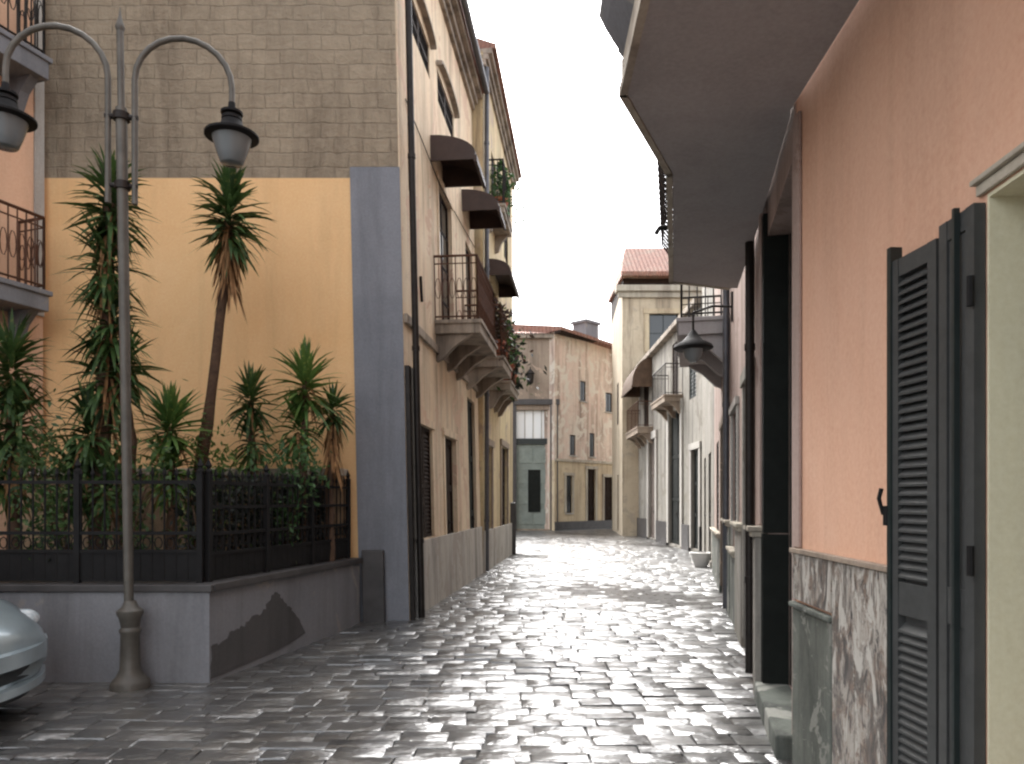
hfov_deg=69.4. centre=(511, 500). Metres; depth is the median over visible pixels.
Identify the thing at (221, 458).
shrub
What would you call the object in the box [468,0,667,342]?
sky
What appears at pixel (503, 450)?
door
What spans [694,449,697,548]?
door
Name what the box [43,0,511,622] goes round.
corner house
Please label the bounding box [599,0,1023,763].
pink house
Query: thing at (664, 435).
grey white house
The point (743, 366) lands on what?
dull pink house
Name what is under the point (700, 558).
planter pot
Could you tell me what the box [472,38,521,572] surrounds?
terrace house
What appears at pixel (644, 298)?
ivory house
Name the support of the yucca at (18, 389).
on the garden soil
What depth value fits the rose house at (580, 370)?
40.22 m
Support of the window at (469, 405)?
in the corner house at (363, 170)
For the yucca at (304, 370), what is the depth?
8.53 m
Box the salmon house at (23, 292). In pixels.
[0,0,52,548]
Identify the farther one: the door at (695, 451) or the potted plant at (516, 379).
the door at (695, 451)
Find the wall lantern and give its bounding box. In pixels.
[673,291,732,362]
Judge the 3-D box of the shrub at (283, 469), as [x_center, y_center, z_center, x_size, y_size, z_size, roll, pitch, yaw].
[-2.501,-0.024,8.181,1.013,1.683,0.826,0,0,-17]
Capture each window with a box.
[439,192,449,319]
[465,246,469,318]
[565,476,573,513]
[569,435,577,456]
[579,381,587,402]
[589,433,595,457]
[605,393,611,413]
[649,314,677,349]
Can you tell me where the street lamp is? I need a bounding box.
[0,8,258,692]
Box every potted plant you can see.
[489,158,525,224]
[494,297,533,372]
[495,302,539,390]
[503,323,546,402]
[510,344,531,399]
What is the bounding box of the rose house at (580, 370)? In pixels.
[513,319,611,530]
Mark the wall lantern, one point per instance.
(693, 346)
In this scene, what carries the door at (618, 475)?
in the ivory house at (644, 298)
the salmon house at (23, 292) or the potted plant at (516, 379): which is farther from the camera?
the potted plant at (516, 379)
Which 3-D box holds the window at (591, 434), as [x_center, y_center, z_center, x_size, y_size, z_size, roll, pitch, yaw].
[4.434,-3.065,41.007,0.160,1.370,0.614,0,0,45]
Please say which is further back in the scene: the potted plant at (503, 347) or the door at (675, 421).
the door at (675, 421)
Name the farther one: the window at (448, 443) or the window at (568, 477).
the window at (568, 477)
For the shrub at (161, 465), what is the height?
1.612 m
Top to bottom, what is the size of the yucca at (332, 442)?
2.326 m
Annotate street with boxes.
[0,528,791,763]
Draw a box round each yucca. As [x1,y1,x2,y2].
[0,308,58,548]
[29,144,172,548]
[133,378,218,548]
[186,157,277,548]
[218,361,285,547]
[265,334,348,541]
[309,379,357,560]
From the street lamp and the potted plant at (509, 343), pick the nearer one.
the street lamp
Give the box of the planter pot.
[689,551,710,566]
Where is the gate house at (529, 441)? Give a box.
[513,331,559,530]
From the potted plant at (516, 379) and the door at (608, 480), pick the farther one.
the door at (608, 480)
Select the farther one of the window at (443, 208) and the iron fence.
the window at (443, 208)
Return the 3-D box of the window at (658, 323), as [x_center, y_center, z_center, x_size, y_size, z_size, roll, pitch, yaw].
[6.770,-7.500,33.120,1.300,1.700,0.040,0,0,0]
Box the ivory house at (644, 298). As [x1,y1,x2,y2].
[608,248,701,535]
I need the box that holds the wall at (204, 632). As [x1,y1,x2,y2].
[0,558,362,682]
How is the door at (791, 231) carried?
in the dull pink house at (743, 366)
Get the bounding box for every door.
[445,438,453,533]
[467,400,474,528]
[502,448,504,524]
[588,469,593,520]
[605,477,611,519]
[618,475,618,530]
[651,439,654,537]
[672,412,679,544]
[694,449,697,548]
[789,231,791,686]
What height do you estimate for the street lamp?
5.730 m
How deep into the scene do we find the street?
6.00 m
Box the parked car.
[0,599,46,706]
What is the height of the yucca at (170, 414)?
2.138 m
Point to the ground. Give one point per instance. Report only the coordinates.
(647, 596)
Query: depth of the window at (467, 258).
15.37 m
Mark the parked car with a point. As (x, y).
(23, 645)
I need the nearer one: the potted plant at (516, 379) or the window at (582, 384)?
the potted plant at (516, 379)
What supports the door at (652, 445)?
in the grey white house at (664, 435)
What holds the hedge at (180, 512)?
on the garden soil
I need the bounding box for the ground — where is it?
[2,532,771,763]
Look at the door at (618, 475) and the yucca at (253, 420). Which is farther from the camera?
the door at (618, 475)
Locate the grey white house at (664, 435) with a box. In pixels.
[621,298,701,551]
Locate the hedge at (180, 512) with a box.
[166,469,325,551]
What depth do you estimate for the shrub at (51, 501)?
7.02 m
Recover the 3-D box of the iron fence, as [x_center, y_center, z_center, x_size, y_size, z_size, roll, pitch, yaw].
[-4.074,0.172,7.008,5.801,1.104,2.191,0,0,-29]
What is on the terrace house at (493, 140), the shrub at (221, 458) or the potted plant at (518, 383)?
the potted plant at (518, 383)
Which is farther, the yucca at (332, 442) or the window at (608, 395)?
the window at (608, 395)
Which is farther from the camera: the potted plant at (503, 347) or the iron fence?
the potted plant at (503, 347)
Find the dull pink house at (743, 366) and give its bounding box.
[676,101,796,759]
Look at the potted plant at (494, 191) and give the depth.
17.23 m
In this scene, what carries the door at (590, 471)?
in the rose house at (580, 370)
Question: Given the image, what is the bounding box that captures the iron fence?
[0,458,350,582]
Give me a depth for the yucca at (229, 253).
8.35 m
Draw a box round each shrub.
[0,379,119,560]
[83,420,179,548]
[161,379,263,548]
[249,425,331,565]
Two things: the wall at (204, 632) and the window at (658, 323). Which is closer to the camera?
the wall at (204, 632)
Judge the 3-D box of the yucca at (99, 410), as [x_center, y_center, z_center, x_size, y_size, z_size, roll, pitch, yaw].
[-4.137,-1.405,7.492,1.319,4.444,1.107,0,0,0]
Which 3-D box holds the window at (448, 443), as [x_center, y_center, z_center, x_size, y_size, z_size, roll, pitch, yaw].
[-1.101,0.180,12.607,0.160,2.500,1.011,0,0,6]
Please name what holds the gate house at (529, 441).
on the ground
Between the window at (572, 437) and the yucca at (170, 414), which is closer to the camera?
the yucca at (170, 414)

